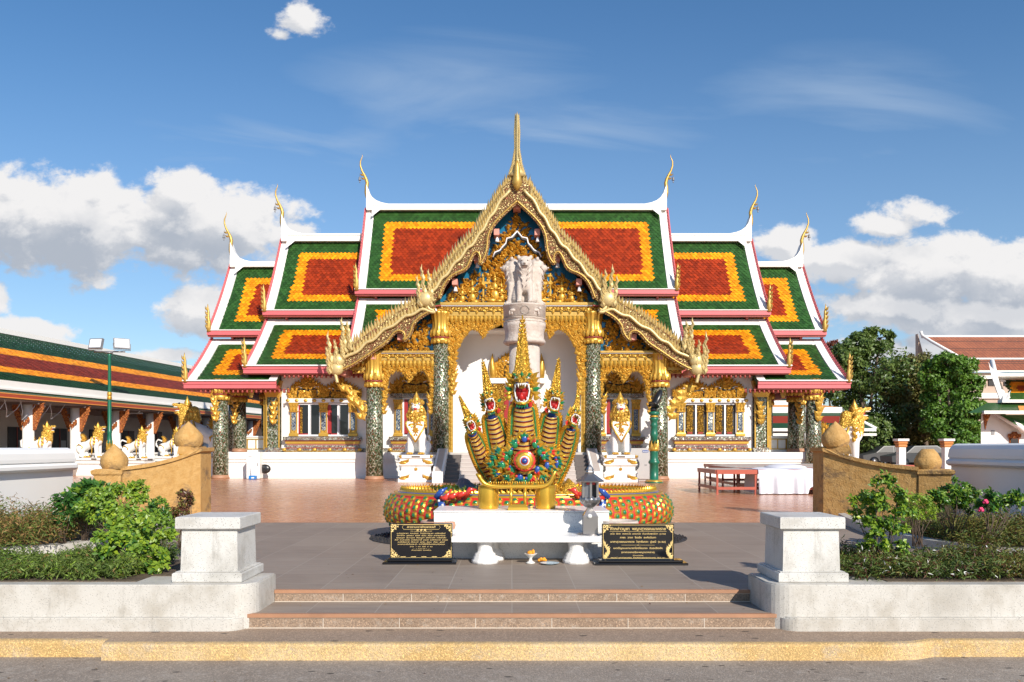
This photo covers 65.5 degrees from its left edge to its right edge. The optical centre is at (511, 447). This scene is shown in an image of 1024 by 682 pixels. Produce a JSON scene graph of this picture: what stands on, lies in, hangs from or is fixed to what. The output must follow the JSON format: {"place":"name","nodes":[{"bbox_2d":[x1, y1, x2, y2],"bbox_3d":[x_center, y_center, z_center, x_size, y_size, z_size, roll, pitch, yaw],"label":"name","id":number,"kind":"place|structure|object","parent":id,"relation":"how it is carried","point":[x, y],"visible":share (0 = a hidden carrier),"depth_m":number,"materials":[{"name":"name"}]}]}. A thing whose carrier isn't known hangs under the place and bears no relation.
{"place":"outdoors","nodes":[
{"label":"outdoors","id":0,"kind":"place"},
{"bbox_2d":[173,455,211,475],"bbox_3d":[-14.642,0.860,37.500,2.375,0.950,1.300,0,0,0],"label":"statue pedestal","id":1,"kind":"object","parent":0,"point":[211,462],"visible":0.01,"depth_m":36.98,"materials":[{"name":"white paint"}]},
{"bbox_2d":[172,396,212,454],"bbox_3d":[-14.576,-0.999,37.520,2.669,2.804,1.052,0,0,-17],"label":"singha statue","id":2,"kind":"object","parent":1,"relation":"on","point":[186,411],"visible":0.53,"depth_m":37.20,"materials":[{"name":"white paint"}]},
{"bbox_2d":[172,512,263,582],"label":"stone pier","id":3,"kind":"structure","parent":0,"point":[218,547],"depth_m":7.01,"materials":[{"name":"white stone"}]},
{"bbox_2d":[247,452,262,478],"bbox_3d":[-10.796,0.755,33.415,0.542,1.120,0.470,0,0,0],"label":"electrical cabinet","id":4,"kind":"object","parent":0,"point":[254,463],"visible":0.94,"depth_m":33.19,"materials":[{"name":"metal"}]},
{"bbox_2d":[262,464,270,473],"bbox_3d":[-10.527,0.725,33.645,0.684,0.780,0.282,0,0,25],"label":"wall spotlight","id":5,"kind":"object","parent":4,"relation":"attached to","point":[266,468],"depth_m":33.53,"materials":[{"name":"black metal"}]},
{"bbox_2d":[73,462,940,522],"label":"terracotta courtyard","id":6,"kind":"structure","parent":0,"point":[316,500],"depth_m":20.30,"materials":[{"name":"tile"}]},
{"bbox_2d":[75,458,101,475],"bbox_3d":[-20.109,0.918,38.000,1.900,0.834,1.040,0,0,10],"label":"statue pedestal","id":7,"kind":"object","parent":6,"relation":"on","point":[86,466],"visible":0.47,"depth_m":37.56,"materials":[{"name":"white paint"}]},
{"bbox_2d":[76,423,105,457],"bbox_3d":[-20.152,-0.353,38.003,1.648,1.731,0.650,0,0,4],"label":"singha statue","id":8,"kind":"object","parent":7,"relation":"on","point":[95,441],"visible":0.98,"depth_m":37.82,"materials":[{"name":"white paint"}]},
{"bbox_2d":[88,338,130,450],"bbox_3d":[-19.524,-1.970,38.567,1.998,6.611,0.665,0,0,0],"label":"lamp post","id":9,"kind":"object","parent":6,"relation":"on","point":[118,343],"visible":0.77,"depth_m":38.52,"materials":[{"name":"metal"}]},
{"bbox_2d":[0,328,260,475],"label":"gallery building","id":10,"kind":"structure","parent":6,"relation":"on","point":[51,382],"depth_m":41.42,"materials":[{"name":"paint"}]},
{"bbox_2d":[7,427,21,447],"bbox_3d":[-24.820,-0.340,39.928,0.060,1.350,1.200,0,0,7],"label":"window","id":11,"kind":"structure","parent":10,"relation":"in","point":[14,434],"depth_m":39.68,"materials":[{"name":"black glass"}]},
{"bbox_2d":[52,428,66,447],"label":"window","id":12,"kind":"structure","parent":10,"relation":"in","point":[60,435],"depth_m":43.00,"materials":[{"name":"black glass"}]},
{"bbox_2d":[89,429,102,452],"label":"window","id":13,"kind":"structure","parent":10,"relation":"in","point":[90,431],"depth_m":45.68,"materials":[{"name":"black glass"}]},
{"bbox_2d":[122,431,133,452],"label":"window","id":14,"kind":"structure","parent":10,"relation":"in","point":[125,433],"depth_m":49.11,"materials":[{"name":"black glass"}]},
{"bbox_2d":[155,432,161,451],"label":"window","id":15,"kind":"structure","parent":10,"relation":"in","point":[158,435],"depth_m":52.48,"materials":[{"name":"black glass"}]},
{"bbox_2d":[128,458,154,465],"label":"statue pedestal","id":16,"kind":"object","parent":6,"relation":"on","point":[135,461],"visible":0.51,"depth_m":40.95,"materials":[{"name":"white paint"}]},
{"bbox_2d":[121,426,148,457],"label":"singha statue","id":17,"kind":"object","parent":16,"relation":"on","point":[139,442],"visible":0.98,"depth_m":41.23,"materials":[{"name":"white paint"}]},
{"bbox_2d":[90,446,213,517],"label":"sandstone wall","id":18,"kind":"structure","parent":6,"relation":"on","point":[189,469],"depth_m":14.56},
{"bbox_2d":[100,444,128,468],"bbox_3d":[-6.931,0.159,13.883,0.428,0.445,0.442,0,0,0],"label":"lotus bud","id":19,"kind":"object","parent":18,"relation":"on","point":[113,456],"visible":0.99,"depth_m":13.74,"materials":[{"name":"yellow stone"}]},
{"bbox_2d":[174,421,203,445],"bbox_3d":[-6.090,-0.249,15.000,0.502,0.488,0.518,0,0,0],"label":"lotus bud","id":20,"kind":"object","parent":18,"relation":"on","point":[188,433],"visible":0.94,"depth_m":14.83,"materials":[{"name":"yellow stone"}]},
{"bbox_2d":[155,456,172,461],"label":"statue pedestal","id":21,"kind":"object","parent":6,"relation":"on","point":[159,458],"visible":0.18,"depth_m":44.61,"materials":[{"name":"white paint"}]},
{"bbox_2d":[155,426,178,455],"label":"singha statue","id":22,"kind":"object","parent":21,"relation":"on","point":[163,448],"visible":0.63,"depth_m":44.81,"materials":[{"name":"white paint"}]},
{"bbox_2d":[398,454,435,481],"bbox_3d":[-3.678,0.797,30.980,1.360,1.075,1.160,0,0,0],"label":"lion pedestal","id":23,"kind":"object","parent":6,"relation":"on","point":[416,468],"visible":0.96,"depth_m":30.47,"materials":[{"name":"white paint"}]},
{"bbox_2d":[405,391,430,454],"bbox_3d":[-3.697,-0.917,31.172,1.031,2.495,1.496,0,0,0],"label":"guardian lion","id":24,"kind":"object","parent":23,"relation":"on","point":[415,426],"visible":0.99,"depth_m":30.59},
{"bbox_2d":[181,111,853,482],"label":"temple hall","id":25,"kind":"structure","parent":6,"relation":"on","point":[335,353],"depth_m":34.37,"materials":[{"name":"multicoloured tile"}]},
{"bbox_2d":[297,403,319,435],"bbox_3d":[-8.771,-1.191,34.455,1.060,1.429,0.090,0,0,0],"label":"window","id":26,"kind":"structure","parent":25,"relation":"in","point":[308,416],"depth_m":34.49,"materials":[{"name":"black glass"}]},
{"bbox_2d":[327,403,348,435],"bbox_3d":[-7.515,-1.191,34.455,1.060,1.429,0.090,0,0,0],"label":"window","id":27,"kind":"structure","parent":25,"relation":"in","point":[338,414],"depth_m":34.49,"materials":[{"name":"black glass"}]},
{"bbox_2d":[402,398,428,435],"bbox_3d":[-4.158,-1.310,34.455,1.150,1.668,0.090,0,0,0],"label":"window","id":28,"kind":"structure","parent":25,"relation":"in","point":[405,405],"depth_m":34.44,"materials":[{"name":"red glass"}]},
{"bbox_2d":[489,352,544,421],"bbox_3d":[0.215,-2.173,34.350,2.420,4.776,0.320,0,0,0],"label":"door","id":29,"kind":"structure","parent":25,"relation":"in","point":[498,370],"depth_m":34.28,"materials":[{"name":"gold paint"}]},
{"bbox_2d":[605,398,631,435],"bbox_3d":[4.591,-1.310,34.455,1.150,1.668,0.090,0,0,0],"label":"window","id":30,"kind":"structure","parent":25,"relation":"in","point":[608,431],"depth_m":34.44,"materials":[{"name":"red glass"}]},
{"bbox_2d":[685,403,706,435],"bbox_3d":[7.948,-1.191,34.455,1.060,1.429,0.090,0,0,0],"label":"window","id":31,"kind":"structure","parent":25,"relation":"in","point":[695,414],"depth_m":34.43,"materials":[{"name":"gold paint"}]},
{"bbox_2d":[714,403,736,435],"bbox_3d":[9.204,-1.191,34.455,1.060,1.429,0.090,0,0,0],"label":"window","id":32,"kind":"structure","parent":25,"relation":"in","point":[725,416],"depth_m":34.44,"materials":[{"name":"gold paint"}]},
{"bbox_2d":[600,455,638,481],"bbox_3d":[4.165,0.797,30.980,1.360,1.075,1.160,0,0,0],"label":"lion pedestal","id":33,"kind":"object","parent":6,"relation":"on","point":[618,468],"visible":0.98,"depth_m":30.47,"materials":[{"name":"white paint"}]},
{"bbox_2d":[605,392,631,454],"bbox_3d":[4.184,-0.917,31.172,1.031,2.495,1.496,0,0,0],"label":"guardian lion","id":34,"kind":"object","parent":33,"relation":"on","point":[620,423],"visible":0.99,"depth_m":30.59},
{"bbox_2d":[645,389,662,482],"bbox_3d":[5.313,-0.417,29.794,0.693,3.504,0.705,0,0,0],"label":"lamp post","id":35,"kind":"object","parent":6,"relation":"on","point":[653,461],"visible":1,"depth_m":29.67,"materials":[{"name":"metal"}]},
{"bbox_2d":[697,468,757,494],"bbox_3d":[6.321,0.983,23.485,1.199,0.704,2.230,0,0,0],"label":"stage table","id":36,"kind":"object","parent":6,"relation":"on","point":[717,471],"visible":1,"depth_m":22.40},
{"bbox_2d":[708,465,812,486],"bbox_3d":[9.825,0.983,26.460,5.740,0.704,3.480,0,0,0],"label":"stage table","id":37,"kind":"object","parent":6,"relation":"on","point":[723,482],"visible":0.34,"depth_m":26.48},
{"bbox_2d":[737,468,812,494],"bbox_3d":[8.043,0.983,23.510,2.197,0.704,2.180,0,0,0],"label":"stage table","id":38,"kind":"object","parent":6,"relation":"on","point":[742,485],"visible":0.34,"depth_m":24.27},
{"bbox_2d":[744,467,812,493],"bbox_3d":[8.016,0.945,23.223,2.302,0.720,1.955,0,0,0],"label":"table cloth","id":39,"kind":"object","parent":38,"relation":"on","point":[785,480],"visible":0.76,"depth_m":22.35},
{"bbox_2d":[764,464,806,467],"bbox_3d":[8.226,0.625,24.000,1.240,0.260,1.400,0,0,0],"label":"folded cloth","id":40,"kind":"object","parent":39,"relation":"on","point":[784,466],"visible":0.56,"depth_m":23.55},
{"bbox_2d":[703,464,913,481],"bbox_3d":[10.926,0.983,29.660,6.949,0.704,2.680,0,0,0],"label":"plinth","id":41,"kind":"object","parent":6,"relation":"on","point":[705,466],"visible":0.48,"depth_m":29.32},
{"bbox_2d":[823,325,922,453],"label":"tree","id":42,"kind":"object","parent":6,"relation":"on","point":[863,346],"visible":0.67,"depth_m":59.27,"materials":[{"name":"green plant"}]},
{"bbox_2d":[810,446,954,518],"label":"sandstone wall","id":43,"kind":"structure","parent":6,"relation":"on","point":[839,476],"depth_m":14.58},
{"bbox_2d":[821,421,849,445],"bbox_3d":[6.090,-0.249,15.000,0.502,0.488,0.518,0,0,0],"label":"lotus bud","id":44,"kind":"object","parent":43,"relation":"on","point":[835,433],"visible":0.96,"depth_m":14.83,"materials":[{"name":"yellow stone"}]},
{"bbox_2d":[914,449,941,468],"bbox_3d":[7.248,0.206,13.883,0.428,0.353,0.442,0,0,0],"label":"lotus bud","id":45,"kind":"object","parent":43,"relation":"on","point":[927,459],"visible":0.98,"depth_m":13.73,"materials":[{"name":"yellow stone"}]},
{"bbox_2d":[859,446,913,464],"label":"parked car","id":46,"kind":"object","parent":6,"relation":"on","point":[875,453],"visible":0.3,"depth_m":57.15,"materials":[{"name":"paint"}]},
{"bbox_2d":[893,439,908,464],"bbox_3d":[17.582,0.475,36.000,0.500,1.719,0.500,0,0,0],"label":"gate post","id":47,"kind":"object","parent":6,"relation":"on","point":[900,445],"visible":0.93,"depth_m":35.85,"materials":[{"name":"white paint"}]},
{"bbox_2d":[870,349,946,445],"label":"tree","id":48,"kind":"object","parent":6,"relation":"on","point":[914,436],"visible":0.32,"depth_m":59.90,"materials":[{"name":"green plant"}]},
{"bbox_2d":[880,446,940,464],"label":"parked car","id":49,"kind":"object","parent":6,"relation":"on","point":[912,452],"visible":0.2,"depth_m":52.21,"materials":[{"name":"grey paint"}]},
{"bbox_2d":[859,434,980,462],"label":"hedge","id":50,"kind":"object","parent":6,"relation":"on","point":[930,439],"depth_m":65.34,"materials":[{"name":"green plant"}]},
{"bbox_2d":[938,439,954,468],"bbox_3d":[19.638,0.475,36.000,0.500,1.719,0.500,0,0,0],"label":"gate post","id":51,"kind":"object","parent":6,"relation":"on","point":[946,445],"visible":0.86,"depth_m":35.85,"materials":[{"name":"white paint"}]},
{"bbox_2d":[917,350,986,446],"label":"tree","id":52,"kind":"object","parent":6,"relation":"on","point":[952,380],"visible":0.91,"depth_m":55.50,"materials":[{"name":"green plant"}]},
{"bbox_3d":[-20.785,0.942,35.000,1.900,0.786,1.040,0,0,0],"label":"statue pedestal","id":53,"kind":"object","parent":6,"relation":"on","visible":0},
{"bbox_2d":[20,421,55,447],"bbox_3d":[-20.827,-0.305,35.003,1.648,1.731,0.650,0,0,4],"label":"singha statue","id":54,"kind":"object","parent":53,"relation":"on","point":[45,440],"visible":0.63,"depth_m":34.83,"materials":[{"name":"white paint"}]},
{"bbox_2d":[0,657,1023,681],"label":"road","id":55,"kind":"structure","parent":0,"point":[931,669],"depth_m":6.03,"materials":[{"name":"asphalt"}]},
{"bbox_2d":[0,639,107,656],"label":"kerb","id":56,"kind":"structure","parent":55,"relation":"on","point":[50,647],"depth_m":6.45,"materials":[{"name":"yellow paint"}]},
{"bbox_2d":[101,638,1023,660],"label":"kerb","id":57,"kind":"structure","parent":55,"relation":"on","point":[585,651],"depth_m":6.34,"materials":[{"name":"yellow paint"}]},
{"bbox_2d":[0,628,1023,642],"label":"footpath","id":58,"kind":"structure","parent":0,"point":[511,635],"depth_m":6.65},
{"bbox_2d":[0,560,275,631],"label":"planter wall","id":59,"kind":"structure","parent":58,"relation":"on","point":[154,602],"depth_m":6.85,"materials":[{"name":"stone"}]},
{"bbox_2d":[0,539,181,580],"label":"ground cover","id":60,"kind":"object","parent":59,"relation":"on","point":[71,563],"visible":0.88,"depth_m":7.21,"materials":[{"name":"green plant"}]},
{"bbox_2d":[88,499,179,576],"bbox_3d":[-3.618,0.859,7.502,0.866,0.736,0.533,0,0,21],"label":"shrub","id":61,"kind":"object","parent":59,"relation":"on","point":[131,539],"visible":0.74,"depth_m":7.49,"materials":[{"name":"green plant"}]},
{"bbox_2d":[118,503,174,533],"bbox_3d":[-3.775,0.881,8.210,0.628,0.614,0.456,0,0,0],"label":"shrub","id":62,"kind":"object","parent":59,"relation":"on","point":[157,516],"visible":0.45,"depth_m":8.19,"materials":[{"name":"green plant"}]},
{"bbox_2d":[247,613,776,627],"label":"steps","id":63,"kind":"structure","parent":58,"relation":"on","point":[511,620],"depth_m":6.91,"materials":[{"name":"brown stone"}]},
{"bbox_2d":[255,602,768,612],"bbox_3d":[0.020,1.446,7.200,4.560,0.001,0.504,0,0,0],"label":"step tread","id":64,"kind":"object","parent":63,"relation":"on","point":[515,607],"visible":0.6,"depth_m":7.18,"materials":[{"name":"grey stone"}]},
{"bbox_2d":[748,569,1023,631],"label":"planter wall","id":65,"kind":"structure","parent":58,"relation":"on","point":[903,603],"depth_m":6.85,"materials":[{"name":"stone"}]},
{"bbox_2d":[757,512,848,582],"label":"stone pier","id":66,"kind":"structure","parent":65,"relation":"on","point":[801,547],"depth_m":7.01,"materials":[{"name":"white stone"}]},
{"bbox_2d":[846,469,916,556],"bbox_3d":[3.531,0.710,7.628,0.646,1.022,0.474,0,0,0],"label":"shrub","id":67,"kind":"object","parent":65,"relation":"on","point":[876,524],"visible":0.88,"depth_m":7.53,"materials":[{"name":"green plant"}]},
{"bbox_2d":[839,534,1023,580],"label":"conifer cover","id":68,"kind":"object","parent":65,"relation":"on","point":[958,562],"visible":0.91,"depth_m":7.21,"materials":[{"name":"green plant"}]},
{"bbox_2d":[0,0,1023,413],"label":"sky","id":69,"kind":"structure","parent":0,"point":[131,130],"materials":[{"name":"blue"}]},
{"bbox_2d":[500,255,548,417],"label":"lion pillar","id":70,"kind":"structure","parent":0,"point":[524,278],"depth_m":24.60,"materials":[{"name":"stone"}]},
{"bbox_2d":[122,523,936,588],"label":"forecourt paving","id":71,"kind":"structure","parent":0,"point":[337,555],"depth_m":8.91,"materials":[{"name":"grey stone"}]},
{"bbox_2d":[0,448,77,515],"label":"boundary wall","id":72,"kind":"structure","parent":71,"relation":"on","point":[32,475],"depth_m":13.37,"materials":[{"name":"white paint"}]},
{"bbox_2d":[0,514,183,555],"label":"planter kerb","id":73,"kind":"structure","parent":71,"relation":"on","point":[50,546],"depth_m":9.97,"materials":[{"name":"stone"}]},
{"bbox_2d":[43,488,78,543],"bbox_3d":[-5.586,0.872,9.931,0.438,0.732,0.400,0,0,0],"label":"shrub","id":74,"kind":"object","parent":73,"relation":"on","point":[60,500],"visible":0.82,"depth_m":9.87,"materials":[{"name":"green plant"}]},
{"bbox_2d":[0,494,138,547],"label":"conifer cover","id":75,"kind":"object","parent":73,"relation":"on","point":[27,526],"visible":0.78,"depth_m":9.70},
{"bbox_2d":[61,476,110,540],"bbox_3d":[-5.471,0.802,10.186,0.732,0.872,0.474,0,0,0],"label":"shrub","id":76,"kind":"object","parent":73,"relation":"on","point":[80,488],"visible":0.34,"depth_m":10.16,"materials":[{"name":"green plant"}]},
{"bbox_2d":[71,479,150,530],"bbox_3d":[-4.987,0.811,9.862,0.934,0.854,0.577,0,0,0],"label":"shrub","id":77,"kind":"object","parent":71,"relation":"on","point":[101,496],"visible":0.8,"depth_m":9.82,"materials":[{"name":"green plant"}]},
{"bbox_2d":[142,496,173,545],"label":"shrub","id":78,"kind":"object","parent":71,"relation":"on","point":[163,510],"visible":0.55,"depth_m":9.63,"materials":[{"name":"green plant"}]},
{"bbox_2d":[171,488,195,549],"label":"shrub","id":79,"kind":"object","parent":71,"relation":"on","point":[182,509],"visible":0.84,"depth_m":9.60,"materials":[{"name":"brown plant"}]},
{"bbox_2d":[382,523,457,564],"bbox_3d":[-1.054,1.104,9.170,0.840,0.462,0.240,0,0,0],"label":"inscribed sign","id":80,"kind":"object","parent":71,"relation":"on","point":[421,543],"visible":1,"depth_m":9.15,"materials":[{"name":"black stone"}]},
{"bbox_2d":[420,519,455,528],"bbox_3d":[-0.881,1.114,9.750,0.484,0.441,0.484,0,0,0],"label":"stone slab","id":81,"kind":"object","parent":71,"relation":"on","point":[432,521],"visible":0.17,"depth_m":9.60,"materials":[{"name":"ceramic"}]},
{"bbox_2d":[274,589,749,601],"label":"steps","id":82,"kind":"structure","parent":71,"relation":"on","point":[512,595],"depth_m":7.45,"materials":[{"name":"brown stone"}]},
{"bbox_2d":[434,506,608,557],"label":"altar block","id":83,"kind":"structure","parent":71,"relation":"on","point":[505,519],"depth_m":9.62,"materials":[{"name":"white stone"}]},
{"bbox_2d":[478,485,498,508],"bbox_3d":[-0.294,0.571,9.950,0.262,0.392,0.262,0,0,0],"label":"incense pot","id":84,"kind":"object","parent":83,"relation":"on","point":[488,498],"visible":0.76,"depth_m":9.84,"materials":[{"name":"yellow metal"}]},
{"bbox_2d":[476,470,556,509],"bbox_3d":[0.051,0.526,9.800,0.995,0.482,0.180,0,0,0],"label":"candle rack","id":85,"kind":"object","parent":83,"relation":"on","point":[511,487],"visible":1,"depth_m":9.78,"materials":[{"name":"yellow metal"}]},
{"bbox_2d":[535,477,555,508],"bbox_3d":[0.418,0.571,9.950,0.262,0.392,0.262,0,0,0],"label":"incense pot","id":86,"kind":"object","parent":83,"relation":"on","point":[545,497],"visible":0.87,"depth_m":9.84,"materials":[{"name":"yellow metal"}]},
{"bbox_2d":[452,532,600,564],"bbox_3d":[0.165,1.176,9.330,1.704,0.318,0.577,0,0,0],"label":"stone bench","id":87,"kind":"object","parent":71,"relation":"on","point":[489,552],"visible":1,"depth_m":9.10,"materials":[{"name":"white stone"}]},
{"bbox_2d":[576,464,603,535],"bbox_3d":[0.911,0.597,9.300,0.336,0.841,0.310,0,0,0],"label":"candle lantern","id":88,"kind":"object","parent":87,"relation":"on","point":[589,498],"visible":0.98,"depth_m":9.22,"materials":[{"name":"silver metal"}]},
{"bbox_2d":[369,532,686,543],"bbox_3d":[0.236,1.313,11.738,4.664,0.042,2.856,0,0,0],"label":"gravel bed","id":89,"kind":"object","parent":71,"relation":"on","point":[383,538],"visible":0.12,"depth_m":11.45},
{"bbox_2d":[456,478,477,490],"bbox_3d":[-0.713,1.062,11.998,0.940,1.208,0.594,0,0,0],"label":"boulder","id":90,"kind":"object","parent":89,"relation":"on","point":[463,482],"visible":0.15,"depth_m":11.88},
{"bbox_2d":[383,315,673,525],"bbox_3d":[0.240,-0.230,11.780,4.301,3.222,2.659,0,0,0],"label":"naga statue","id":91,"kind":"object","parent":89,"relation":"on","point":[524,442],"visible":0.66,"depth_m":11.02,"materials":[{"name":"gold ceramic"}]},
{"bbox_2d":[432,484,466,491],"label":"plant","id":92,"kind":"object","parent":91,"relation":"on","point":[450,487],"visible":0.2,"depth_m":11.23,"materials":[{"name":"green plant"}]},
{"bbox_2d":[524,553,536,563],"bbox_3d":[0.212,1.276,9.150,0.156,0.115,0.156,0,0,0],"label":"pedestal bowl","id":93,"kind":"object","parent":71,"relation":"on","point":[530,557],"visible":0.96,"depth_m":9.12,"materials":[{"name":"white ceramic"}]},
{"bbox_2d":[538,557,546,561],"bbox_3d":[0.349,1.297,9.205,0.108,0.052,0.047,0,0,0],"label":"marigold garland","id":94,"kind":"object","parent":71,"relation":"on","point":[542,559],"visible":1,"depth_m":9.19},
{"bbox_2d":[540,561,558,564],"bbox_3d":[0.427,1.323,9.080,0.224,0.018,0.224,0,0,0],"label":"plate","id":95,"kind":"object","parent":71,"relation":"on","point":[549,562],"visible":1,"depth_m":9.11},
{"bbox_2d":[603,519,637,522],"bbox_3d":[1.309,1.112,9.700,0.464,0.446,0.463,0,0,0],"label":"plinth","id":96,"kind":"object","parent":71,"relation":"on","point":[622,521],"visible":0.2,"depth_m":9.83,"materials":[{"name":"stone"}]},
{"bbox_2d":[593,523,687,564],"bbox_3d":[1.460,1.104,9.100,1.056,0.463,0.240,0,0,0],"label":"inscribed sign","id":97,"kind":"object","parent":71,"relation":"on","point":[637,543],"visible":1,"depth_m":9.08,"materials":[{"name":"black stone"}]},
{"bbox_2d":[893,493,938,546],"bbox_3d":[5.067,0.896,9.896,0.580,0.685,0.374,0,0,-29],"label":"shrub","id":98,"kind":"object","parent":71,"relation":"on","point":[928,508],"visible":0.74,"depth_m":9.86,"materials":[{"name":"green plant"}]},
{"bbox_2d":[838,513,1023,554],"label":"planter kerb","id":99,"kind":"structure","parent":71,"relation":"on","point":[928,542],"depth_m":10.76,"materials":[{"name":"stone"}]},
{"bbox_2d":[917,475,982,541],"bbox_3d":[5.587,0.796,10.243,0.915,0.885,0.442,0,0,-10],"label":"shrub","id":100,"kind":"object","parent":99,"relation":"on","point":[958,498],"visible":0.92,"depth_m":10.19,"materials":[{"name":"green plant"}]},
{"bbox_2d":[897,508,1023,551],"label":"conifer cover","id":101,"kind":"object","parent":99,"relation":"on","point":[973,528],"visible":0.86,"depth_m":10.21,"materials":[{"name":"green plant"}]},
{"bbox_2d":[978,499,988,511],"bbox_3d":[5.621,0.696,9.500,0.130,0.158,0.050,0,0,0],"label":"rose bloom","id":102,"kind":"object","parent":101,"relation":"on","point":[984,501],"visible":1,"depth_m":9.49,"materials":[{"name":"pink plant"}]},
{"bbox_2d":[972,485,1023,544],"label":"shrub","id":103,"kind":"object","parent":99,"relation":"on","point":[994,504],"visible":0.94,"depth_m":9.68,"materials":[{"name":"green plant"}]},
{"bbox_2d":[946,443,1023,518],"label":"boundary wall","id":104,"kind":"structure","parent":71,"relation":"on","point":[998,467],"depth_m":13.34,"materials":[{"name":"white paint"}]},
{"bbox_2d":[621,448,649,480],"bbox_3d":[4.933,0.685,31.797,1.083,1.300,0.445,0,0,0],"label":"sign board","id":105,"kind":"object","parent":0,"point":[642,468],"visible":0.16,"depth_m":31.60,"materials":[{"name":"white metal"}]},
{"bbox_2d":[773,399,876,455],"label":"gallery building","id":106,"kind":"structure","parent":0,"point":[831,414],"depth_m":53.07,"materials":[{"name":"white paint"}]},
{"bbox_2d":[827,339,837,406],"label":"tree","id":107,"kind":"object","parent":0,"point":[831,343],"visible":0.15,"depth_m":75.22,"materials":[{"name":"green plant"}]},
{"bbox_2d":[804,399,870,457],"bbox_3d":[14.544,-0.655,35.618,2.834,2.978,1.117,0,0,14],"label":"singha statue","id":108,"kind":"object","parent":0,"point":[853,418],"visible":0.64,"depth_m":35.21,"materials":[{"name":"white paint"}]},
{"bbox_2d":[915,331,1023,420],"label":"hall","id":109,"kind":"structure","parent":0,"point":[1005,353],"depth_m":79.92,"materials":[{"name":"brown tile"}]},
{"bbox_2d":[988,379,1005,385],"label":"windows","id":110,"kind":"structure","parent":109,"relation":"in","point":[990,383],"depth_m":75.89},
{"bbox_2d":[968,359,1023,442],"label":"hall","id":111,"kind":"structure","parent":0,"point":[998,425],"depth_m":40.00,"materials":[{"name":"white paint"}]},
{"bbox_2d":[1008,432,1020,442],"bbox_3d":[25.190,0.278,39.935,0.682,2.113,0.110,0,0,0],"label":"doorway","id":112,"kind":"structure","parent":111,"relation":"in","point":[1013,437],"depth_m":39.92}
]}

